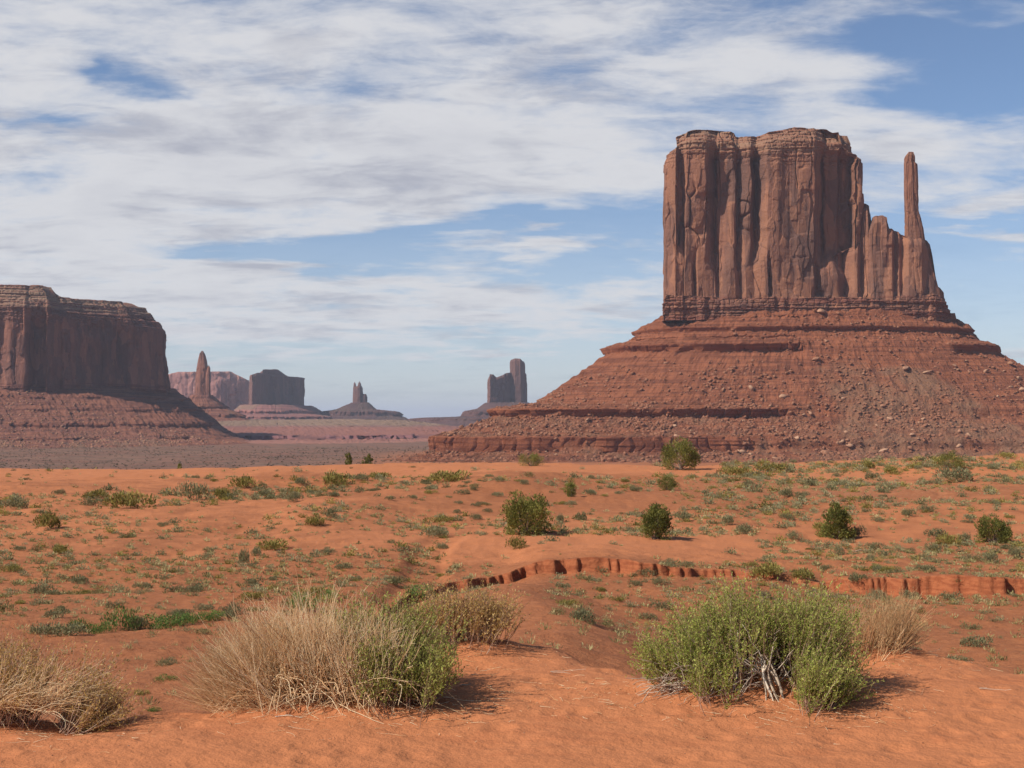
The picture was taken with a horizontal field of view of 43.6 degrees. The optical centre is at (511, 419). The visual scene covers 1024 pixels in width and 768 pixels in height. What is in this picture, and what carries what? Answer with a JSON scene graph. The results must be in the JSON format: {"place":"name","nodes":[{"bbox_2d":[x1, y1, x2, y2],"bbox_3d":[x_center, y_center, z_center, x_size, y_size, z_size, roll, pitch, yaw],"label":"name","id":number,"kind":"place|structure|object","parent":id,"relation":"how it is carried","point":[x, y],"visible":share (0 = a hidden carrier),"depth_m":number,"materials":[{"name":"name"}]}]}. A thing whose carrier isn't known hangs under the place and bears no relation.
{"place":"outdoors","nodes":[
{"label":"outdoors","id":0,"kind":"place"},
{"bbox_2d":[0,441,1023,767],"bbox_3d":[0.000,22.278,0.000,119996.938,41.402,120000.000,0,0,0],"label":"ground","id":1,"kind":"structure","parent":0,"point":[962,699],"depth_m":39.03,"materials":[{"name":"sand"}]},
{"bbox_2d":[0,601,15,612],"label":"desert shrub","id":2,"kind":"object","parent":1,"relation":"on","point":[5,606],"visible":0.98,"depth_m":37.69,"materials":[{"name":"green plant"}]},
{"bbox_2d":[0,563,23,571],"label":"desert shrub","id":3,"kind":"object","parent":1,"relation":"on","point":[12,566],"visible":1,"depth_m":52.40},
{"bbox_2d":[0,494,28,508],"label":"desert shrub","id":4,"kind":"object","parent":1,"relation":"on","point":[18,502],"visible":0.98,"depth_m":87.20,"materials":[{"name":"plant"}]},
{"bbox_2d":[28,582,57,594],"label":"desert shrub","id":5,"kind":"object","parent":1,"relation":"on","point":[37,589],"visible":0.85,"depth_m":44.53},
{"bbox_2d":[29,621,56,634],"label":"desert shrub","id":6,"kind":"object","parent":1,"relation":"on","point":[36,628],"visible":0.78,"depth_m":31.75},
{"bbox_2d":[32,510,61,527],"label":"desert shrub","id":7,"kind":"object","parent":1,"relation":"on","point":[45,519],"visible":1,"depth_m":73.22,"materials":[{"name":"plant"}]},
{"bbox_2d":[43,608,70,618],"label":"desert shrub","id":8,"kind":"object","parent":1,"relation":"on","point":[58,613],"visible":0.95,"depth_m":35.95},
{"bbox_2d":[50,542,72,553],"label":"desert shrub","id":9,"kind":"object","parent":1,"relation":"on","point":[60,549],"visible":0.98,"depth_m":59.80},
{"bbox_2d":[38,621,86,636],"bbox_3d":[-11.092,5.161,31.587,1.199,0.478,0.887,0,0,-25],"label":"desert shrub","id":10,"kind":"object","parent":1,"relation":"on","point":[70,628],"visible":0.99,"depth_m":31.57,"materials":[{"name":"plant"}]},
{"bbox_2d":[0,618,154,734],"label":"dry brush","id":11,"kind":"object","parent":1,"relation":"on","point":[92,706],"visible":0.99,"depth_m":7.16,"materials":[{"name":"plant"}]},
{"bbox_2d":[71,573,88,583],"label":"desert shrub","id":12,"kind":"object","parent":1,"relation":"on","point":[80,579],"visible":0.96,"depth_m":48.28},
{"bbox_2d":[67,617,95,631],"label":"desert shrub","id":13,"kind":"object","parent":1,"relation":"on","point":[80,621],"visible":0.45,"depth_m":33.25,"materials":[{"name":"green plant"}]},
{"bbox_2d":[82,496,102,505],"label":"desert shrub","id":14,"kind":"object","parent":1,"relation":"on","point":[89,502],"visible":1,"depth_m":89.47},
{"bbox_2d":[80,489,107,498],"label":"desert shrub","id":15,"kind":"object","parent":1,"relation":"on","point":[99,493],"visible":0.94,"depth_m":94.42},
{"bbox_2d":[87,621,112,633],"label":"desert shrub","id":16,"kind":"object","parent":1,"relation":"on","point":[100,629],"visible":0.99,"depth_m":32.45,"materials":[{"name":"green plant"}]},
{"bbox_2d":[100,604,141,631],"bbox_3d":[-10.339,5.255,33.845,1.076,0.712,0.918,0,0,-20],"label":"desert shrub","id":17,"kind":"object","parent":1,"relation":"on","point":[126,619],"visible":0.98,"depth_m":33.78,"materials":[{"name":"green plant"}]},
{"bbox_2d":[0,284,255,448],"bbox_3d":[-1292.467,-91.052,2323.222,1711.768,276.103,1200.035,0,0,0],"label":"sandstone mesa","id":18,"kind":"structure","parent":1,"relation":"on","point":[108,357],"depth_m":2168.18,"materials":[{"name":"stone"}]},
{"bbox_2d":[0,390,232,448],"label":"rubble","id":19,"kind":"object","parent":18,"relation":"on","point":[96,441],"visible":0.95,"depth_m":2039.68,"materials":[{"name":"stone"}]},
{"bbox_2d":[100,490,155,508],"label":"desert shrub","id":20,"kind":"object","parent":1,"relation":"on","point":[120,498],"visible":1,"depth_m":86.92,"materials":[{"name":"plant"}]},
{"bbox_2d":[127,615,147,630],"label":"desert shrub","id":21,"kind":"object","parent":1,"relation":"on","point":[138,622],"visible":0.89,"depth_m":33.86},
{"bbox_2d":[132,582,151,588],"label":"desert shrub","id":22,"kind":"object","parent":1,"relation":"on","point":[145,584],"visible":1,"depth_m":46.63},
{"bbox_2d":[140,613,184,629],"bbox_3d":[-9.427,5.461,34.656,1.116,0.402,1.430,0,0,-29],"label":"desert shrub","id":23,"kind":"object","parent":1,"relation":"on","point":[159,620],"visible":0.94,"depth_m":34.59,"materials":[{"name":"green plant"}]},
{"bbox_2d":[152,673,177,682],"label":"desert shrub","id":24,"kind":"object","parent":1,"relation":"on","point":[160,678],"visible":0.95,"depth_m":23.00,"materials":[{"name":"green plant"}]},
{"bbox_2d":[158,655,178,666],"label":"desert shrub","id":25,"kind":"object","parent":1,"relation":"on","point":[170,662],"visible":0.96,"depth_m":26.16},
{"bbox_2d":[169,610,196,625],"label":"desert shrub","id":26,"kind":"object","parent":1,"relation":"on","point":[183,619],"visible":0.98,"depth_m":34.85,"materials":[{"name":"green plant"}]},
{"bbox_2d":[172,609,195,617],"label":"desert shrub","id":27,"kind":"object","parent":1,"relation":"on","point":[180,613],"visible":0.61,"depth_m":36.66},
{"bbox_2d":[173,480,210,499],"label":"desert shrub","id":28,"kind":"object","parent":1,"relation":"on","point":[196,489],"visible":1,"depth_m":94.82,"materials":[{"name":"plant"}]},
{"bbox_2d":[181,611,210,622],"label":"desert shrub","id":29,"kind":"object","parent":1,"relation":"on","point":[206,617],"visible":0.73,"depth_m":36.12,"materials":[{"name":"green plant"}]},
{"bbox_2d":[183,584,209,592],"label":"desert shrub","id":30,"kind":"object","parent":1,"relation":"on","point":[194,587],"visible":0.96,"depth_m":44.21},
{"bbox_2d":[193,603,214,610],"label":"desert shrub","id":31,"kind":"object","parent":1,"relation":"on","point":[204,607],"visible":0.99,"depth_m":39.13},
{"bbox_2d":[169,371,248,409],"bbox_3d":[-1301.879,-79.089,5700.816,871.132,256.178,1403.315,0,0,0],"label":"distant mesa","id":32,"kind":"structure","parent":1,"relation":"on","point":[229,389],"depth_m":5515.23,"materials":[{"name":"stone"}]},
{"bbox_2d":[206,610,225,620],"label":"desert shrub","id":33,"kind":"object","parent":1,"relation":"on","point":[214,613],"visible":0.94,"depth_m":36.61,"materials":[{"name":"green plant"}]},
{"bbox_2d":[189,351,249,420],"bbox_3d":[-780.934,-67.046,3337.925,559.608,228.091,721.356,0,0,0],"label":"rock spire","id":34,"kind":"object","parent":1,"relation":"on","point":[204,399],"visible":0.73,"depth_m":3369.49,"materials":[{"name":"stone"}]},
{"bbox_2d":[213,487,231,497],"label":"desert shrub","id":35,"kind":"object","parent":1,"relation":"on","point":[223,491],"visible":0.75,"depth_m":96.06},
{"bbox_2d":[217,601,248,614],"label":"desert shrub","id":36,"kind":"object","parent":1,"relation":"on","point":[230,607],"visible":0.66,"depth_m":37.70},
{"bbox_2d":[226,473,255,487],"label":"desert shrub","id":37,"kind":"object","parent":1,"relation":"on","point":[245,480],"visible":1,"depth_m":108.06,"materials":[{"name":"plant"}]},
{"bbox_2d":[238,544,249,563],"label":"desert shrub","id":38,"kind":"object","parent":1,"relation":"on","point":[241,554],"visible":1,"depth_m":55.67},
{"bbox_2d":[0,446,493,469],"bbox_3d":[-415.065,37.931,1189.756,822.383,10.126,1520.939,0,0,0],"label":"scrub cover","id":39,"kind":"object","parent":1,"relation":"on","point":[207,457],"visible":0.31,"depth_m":1409.34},
{"bbox_2d":[242,577,263,585],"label":"desert shrub","id":40,"kind":"object","parent":1,"relation":"on","point":[252,580],"visible":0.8,"depth_m":48.44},
{"bbox_2d":[237,591,269,600],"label":"desert shrub","id":41,"kind":"object","parent":1,"relation":"on","point":[250,594],"visible":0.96,"depth_m":41.62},
{"bbox_2d":[256,538,288,550],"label":"desert shrub","id":42,"kind":"object","parent":1,"relation":"on","point":[271,544],"visible":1,"depth_m":61.93,"materials":[{"name":"plant"}]},
{"bbox_2d":[234,369,331,419],"bbox_3d":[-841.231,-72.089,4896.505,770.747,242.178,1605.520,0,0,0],"label":"distant mesa","id":43,"kind":"structure","parent":1,"relation":"on","point":[275,394],"depth_m":4767.57,"materials":[{"name":"stone"}]},
{"bbox_2d":[287,490,303,501],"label":"desert shrub","id":44,"kind":"object","parent":1,"relation":"on","point":[295,496],"visible":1,"depth_m":89.53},
{"bbox_2d":[287,591,317,610],"bbox_3d":[-6.519,5.602,39.413,0.907,0.693,1.063,0,0,-40],"label":"desert shrub","id":45,"kind":"object","parent":1,"relation":"on","point":[299,601],"visible":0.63,"depth_m":39.34,"materials":[{"name":"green plant"}]},
{"bbox_2d":[304,514,325,525],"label":"desert shrub","id":46,"kind":"object","parent":1,"relation":"on","point":[315,520],"visible":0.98,"depth_m":72.44,"materials":[{"name":"plant"}]},
{"bbox_2d":[307,586,323,595],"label":"desert shrub","id":47,"kind":"object","parent":1,"relation":"on","point":[312,589],"visible":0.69,"depth_m":43.40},
{"bbox_2d":[166,573,469,723],"bbox_3d":[-1.189,1.414,7.757,1.926,1.022,1.394,0,0,0],"label":"dry brush","id":48,"kind":"object","parent":1,"relation":"on","point":[277,669],"visible":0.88,"depth_m":7.53,"materials":[{"name":"plant"}]},
{"bbox_2d":[315,587,337,601],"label":"desert shrub","id":49,"kind":"object","parent":1,"relation":"on","point":[330,594],"visible":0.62,"depth_m":41.88,"materials":[{"name":"green plant"}]},
{"bbox_2d":[322,505,337,517],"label":"desert shrub","id":50,"kind":"object","parent":1,"relation":"on","point":[329,511],"visible":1,"depth_m":75.51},
{"bbox_2d":[218,419,459,443],"bbox_3d":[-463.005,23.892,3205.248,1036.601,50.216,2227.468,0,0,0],"label":"mesa","id":51,"kind":"structure","parent":1,"relation":"on","point":[310,431],"depth_m":2847.43,"materials":[{"name":"stone"}]},
{"bbox_2d":[322,469,355,485],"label":"desert shrub","id":52,"kind":"object","parent":1,"relation":"on","point":[332,477],"visible":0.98,"depth_m":113.19,"materials":[{"name":"plant"}]},
{"bbox_2d":[348,472,368,479],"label":"desert shrub","id":53,"kind":"object","parent":1,"relation":"on","point":[362,476],"visible":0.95,"depth_m":116.24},
{"bbox_2d":[320,381,407,419],"bbox_3d":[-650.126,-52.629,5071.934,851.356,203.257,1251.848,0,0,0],"label":"distant butte","id":54,"kind":"object","parent":1,"relation":"on","point":[360,407],"visible":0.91,"depth_m":5062.65,"materials":[{"name":"stone"}]},
{"bbox_2d":[361,453,372,463],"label":"juniper tree","id":55,"kind":"object","parent":1,"relation":"on","point":[368,458],"visible":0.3,"depth_m":184.80,"materials":[{"name":"green plant"}]},
{"bbox_2d":[367,472,391,478],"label":"desert shrub","id":56,"kind":"object","parent":1,"relation":"on","point":[380,473],"visible":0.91,"depth_m":118.51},
{"bbox_2d":[310,581,471,727],"bbox_3d":[-0.777,1.404,7.837,1.058,0.777,1.641,0,0,0],"label":"green bush","id":57,"kind":"object","parent":1,"relation":"on","point":[427,664],"visible":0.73,"depth_m":7.54,"materials":[{"name":"green plant"}]},
{"bbox_2d":[384,575,407,585],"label":"desert shrub","id":58,"kind":"object","parent":1,"relation":"on","point":[399,580],"visible":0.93,"depth_m":49.59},
{"bbox_2d":[403,584,435,599],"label":"desert shrub","id":59,"kind":"object","parent":1,"relation":"on","point":[416,586],"visible":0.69,"depth_m":45.97,"materials":[{"name":"green plant"}]},
{"bbox_2d":[417,524,448,536],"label":"desert shrub","id":60,"kind":"object","parent":1,"relation":"on","point":[436,530],"visible":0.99,"depth_m":68.14,"materials":[{"name":"plant"}]},
{"bbox_2d":[422,515,453,522],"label":"desert shrub","id":61,"kind":"object","parent":1,"relation":"on","point":[442,517],"visible":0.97,"depth_m":79.92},
{"bbox_2d":[427,469,472,482],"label":"desert shrub","id":62,"kind":"object","parent":1,"relation":"on","point":[450,476],"visible":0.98,"depth_m":111.37,"materials":[{"name":"plant"}]},
{"bbox_2d":[370,575,530,654],"bbox_3d":[-0.494,1.588,9.569,1.306,0.881,1.254,0,0,0],"label":"dry brush","id":63,"kind":"object","parent":1,"relation":"on","point":[488,622],"visible":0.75,"depth_m":9.36,"materials":[{"name":"beige plant"}]},
{"bbox_2d":[408,358,528,426],"bbox_3d":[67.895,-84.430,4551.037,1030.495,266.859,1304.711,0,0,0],"label":"distant butte","id":64,"kind":"object","parent":1,"relation":"on","point":[508,389],"visible":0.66,"depth_m":4548.24,"materials":[{"name":"stone"}]},
{"bbox_2d":[1,638,1014,767],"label":"plant litter","id":65,"kind":"object","parent":1,"relation":"on","point":[279,724],"visible":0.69,"depth_m":7.42,"materials":[{"name":"plant"}]},
{"bbox_2d":[0,453,1023,704],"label":"scrub cover","id":66,"kind":"object","parent":1,"relation":"on","point":[496,526],"visible":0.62,"depth_m":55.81,"materials":[{"name":"plant"}]},
{"bbox_2d":[505,535,526,548],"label":"desert shrub","id":67,"kind":"object","parent":1,"relation":"on","point":[515,542],"visible":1,"depth_m":59.80,"materials":[{"name":"plant"}]},
{"bbox_2d":[499,489,555,535],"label":"juniper tree","id":68,"kind":"object","parent":1,"relation":"on","point":[517,512],"visible":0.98,"depth_m":67.37,"materials":[{"name":"green plant"}]},
{"bbox_2d":[518,452,544,465],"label":"juniper tree","id":69,"kind":"object","parent":1,"relation":"on","point":[534,457],"visible":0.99,"depth_m":148.46,"materials":[{"name":"green plant"}]},
{"bbox_2d":[555,599,582,606],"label":"desert shrub","id":70,"kind":"object","parent":1,"relation":"on","point":[571,602],"visible":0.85,"depth_m":35.06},
{"bbox_2d":[563,482,576,496],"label":"juniper tree","id":71,"kind":"object","parent":1,"relation":"on","point":[571,492],"visible":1,"depth_m":95.89,"materials":[{"name":"green plant"}]},
{"bbox_2d":[568,604,595,622],"bbox_3d":[1.622,4.503,29.713,0.642,0.427,0.868,0,0,13],"label":"desert shrub","id":72,"kind":"object","parent":1,"relation":"on","point":[582,612],"visible":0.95,"depth_m":29.52,"materials":[{"name":"plant"}]},
{"bbox_2d":[637,612,657,620],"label":"desert shrub","id":73,"kind":"object","parent":1,"relation":"on","point":[650,615],"visible":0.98,"depth_m":38.15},
{"bbox_2d":[635,567,660,575],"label":"desert shrub","id":74,"kind":"object","parent":1,"relation":"on","point":[645,572],"visible":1,"depth_m":49.32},
{"bbox_2d":[639,502,673,539],"bbox_3d":[7.260,5.124,64.436,1.794,1.969,2.072,0,0,0],"label":"juniper tree","id":75,"kind":"object","parent":1,"relation":"on","point":[656,518],"visible":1,"depth_m":64.15,"materials":[{"name":"green plant"}]},
{"bbox_2d":[650,600,673,609],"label":"desert shrub","id":76,"kind":"object","parent":1,"relation":"on","point":[665,604],"visible":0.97,"depth_m":40.78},
{"bbox_2d":[656,474,678,490],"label":"juniper tree","id":77,"kind":"object","parent":1,"relation":"on","point":[663,480],"visible":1,"depth_m":103.03,"materials":[{"name":"green plant"}]},
{"bbox_2d":[659,436,701,469],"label":"juniper tree","id":78,"kind":"object","parent":1,"relation":"on","point":[688,454],"visible":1,"depth_m":141.52,"materials":[{"name":"green plant"}]},
{"bbox_2d":[674,509,689,520],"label":"desert shrub","id":79,"kind":"object","parent":1,"relation":"on","point":[684,515],"visible":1,"depth_m":77.19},
{"bbox_2d":[384,127,1023,462],"bbox_3d":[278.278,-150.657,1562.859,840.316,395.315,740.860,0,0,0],"label":"sandstone butte","id":80,"kind":"object","parent":1,"relation":"on","point":[774,224],"visible":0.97,"depth_m":1482.38,"materials":[{"name":"stone"}]},
{"bbox_2d":[394,309,1023,462],"bbox_3d":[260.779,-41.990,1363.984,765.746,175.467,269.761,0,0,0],"label":"rubble","id":81,"kind":"object","parent":80,"relation":"on","point":[657,423],"visible":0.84,"depth_m":1372.06,"materials":[{"name":"stone"}]},
{"bbox_2d":[716,465,759,475],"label":"desert shrub","id":82,"kind":"object","parent":1,"relation":"on","point":[732,471],"visible":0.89,"depth_m":127.66,"materials":[{"name":"plant"}]},
{"bbox_2d":[734,523,753,533],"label":"desert shrub","id":83,"kind":"object","parent":1,"relation":"on","point":[743,528],"visible":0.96,"depth_m":70.01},
{"bbox_2d":[617,560,893,725],"bbox_3d":[1.476,1.348,7.977,1.666,0.968,2.004,0,0,0],"label":"green bush","id":84,"kind":"object","parent":1,"relation":"on","point":[803,645],"visible":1,"depth_m":7.74,"materials":[{"name":"green plant"}]},
{"bbox_2d":[750,560,782,578],"bbox_3d":[9.862,5.772,49.165,1.350,0.665,1.415,0,0,35],"label":"desert shrub","id":85,"kind":"object","parent":1,"relation":"on","point":[765,569],"visible":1,"depth_m":48.97,"materials":[{"name":"plant"}]},
{"bbox_2d":[756,462,789,471],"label":"desert shrub","id":86,"kind":"object","parent":1,"relation":"on","point":[776,466],"visible":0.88,"depth_m":135.11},
{"bbox_2d":[778,486,792,496],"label":"desert shrub","id":87,"kind":"object","parent":1,"relation":"on","point":[782,492],"visible":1,"depth_m":94.35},
{"bbox_2d":[785,529,803,539],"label":"desert shrub","id":88,"kind":"object","parent":1,"relation":"on","point":[792,533],"visible":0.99,"depth_m":68.82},
{"bbox_2d":[789,567,814,579],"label":"desert shrub","id":89,"kind":"object","parent":1,"relation":"on","point":[797,573],"visible":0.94,"depth_m":49.46,"materials":[{"name":"plant"}]},
{"bbox_2d":[815,501,855,539],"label":"juniper tree","id":90,"kind":"object","parent":1,"relation":"on","point":[837,527],"visible":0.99,"depth_m":70.01,"materials":[{"name":"green plant"}]},
{"bbox_2d":[833,544,844,554],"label":"desert shrub","id":91,"kind":"object","parent":1,"relation":"on","point":[838,549],"visible":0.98,"depth_m":58.64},
{"bbox_2d":[848,573,867,582],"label":"desert shrub","id":92,"kind":"object","parent":1,"relation":"on","point":[855,577],"visible":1,"depth_m":48.11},
{"bbox_2d":[852,523,867,536],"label":"desert shrub","id":93,"kind":"object","parent":1,"relation":"on","point":[857,531],"visible":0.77,"depth_m":70.90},
{"bbox_2d":[782,582,941,664],"bbox_3d":[2.613,1.566,9.348,1.371,0.816,1.272,0,0,0],"label":"dry brush","id":94,"kind":"object","parent":1,"relation":"on","point":[899,633],"visible":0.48,"depth_m":9.30,"materials":[{"name":"plant"}]},
{"bbox_2d":[864,471,879,479],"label":"desert shrub","id":95,"kind":"object","parent":1,"relation":"on","point":[871,475],"visible":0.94,"depth_m":122.18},
{"bbox_2d":[863,542,886,550],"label":"desert shrub","id":96,"kind":"object","parent":1,"relation":"on","point":[873,545],"visible":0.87,"depth_m":60.82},
{"bbox_2d":[882,464,903,473],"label":"desert shrub","id":97,"kind":"object","parent":1,"relation":"on","point":[893,468],"visible":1,"depth_m":129.53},
{"bbox_2d":[901,508,916,516],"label":"desert shrub","id":98,"kind":"object","parent":1,"relation":"on","point":[909,512],"visible":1,"depth_m":79.67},
{"bbox_2d":[898,589,921,598],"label":"desert shrub","id":99,"kind":"object","parent":1,"relation":"on","point":[915,594],"visible":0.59,"depth_m":46.72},
{"bbox_2d":[913,564,936,571],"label":"desert shrub","id":100,"kind":"object","parent":1,"relation":"on","point":[925,569],"visible":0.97,"depth_m":49.18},
{"bbox_2d":[923,528,947,538],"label":"desert shrub","id":101,"kind":"object","parent":1,"relation":"on","point":[930,532],"visible":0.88,"depth_m":69.39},
{"bbox_2d":[924,541,947,551],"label":"desert shrub","id":102,"kind":"object","parent":1,"relation":"on","point":[936,545],"visible":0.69,"depth_m":62.11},
{"bbox_2d":[936,532,962,545],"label":"desert shrub","id":103,"kind":"object","parent":1,"relation":"on","point":[950,539],"visible":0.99,"depth_m":65.73,"materials":[{"name":"plant"}]},
{"bbox_2d":[937,591,962,600],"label":"desert shrub","id":104,"kind":"object","parent":1,"relation":"on","point":[950,596],"visible":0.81,"depth_m":45.36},
{"bbox_2d":[932,450,968,467],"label":"juniper tree","id":105,"kind":"object","parent":1,"relation":"on","point":[946,456],"visible":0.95,"depth_m":131.01,"materials":[{"name":"green plant"}]},
{"bbox_2d":[932,466,973,480],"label":"desert shrub","id":106,"kind":"object","parent":1,"relation":"on","point":[963,473],"visible":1,"depth_m":117.37,"materials":[{"name":"plant"}]},
{"bbox_2d":[960,623,982,629],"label":"desert shrub","id":107,"kind":"object","parent":1,"relation":"on","point":[973,626],"visible":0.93,"depth_m":36.96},
{"bbox_2d":[959,635,992,648],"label":"desert shrub","id":108,"kind":"object","parent":1,"relation":"on","point":[974,641],"visible":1,"depth_m":31.58,"materials":[{"name":"plant"}]},
{"bbox_2d":[979,551,999,563],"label":"desert shrub","id":109,"kind":"object","parent":1,"relation":"on","point":[988,555],"visible":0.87,"depth_m":54.07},
{"bbox_2d":[974,513,1013,543],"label":"juniper tree","id":110,"kind":"object","parent":1,"relation":"on","point":[1000,530],"visible":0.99,"depth_m":66.11,"materials":[{"name":"green plant"}]},
{"bbox_2d":[993,451,1017,457],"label":"desert shrub","id":111,"kind":"object","parent":1,"relation":"on","point":[1009,454],"visible":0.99,"depth_m":159.97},
{"bbox_2d":[0,0,1023,418],"label":"sky","id":112,"kind":"structure","parent":0,"point":[410,201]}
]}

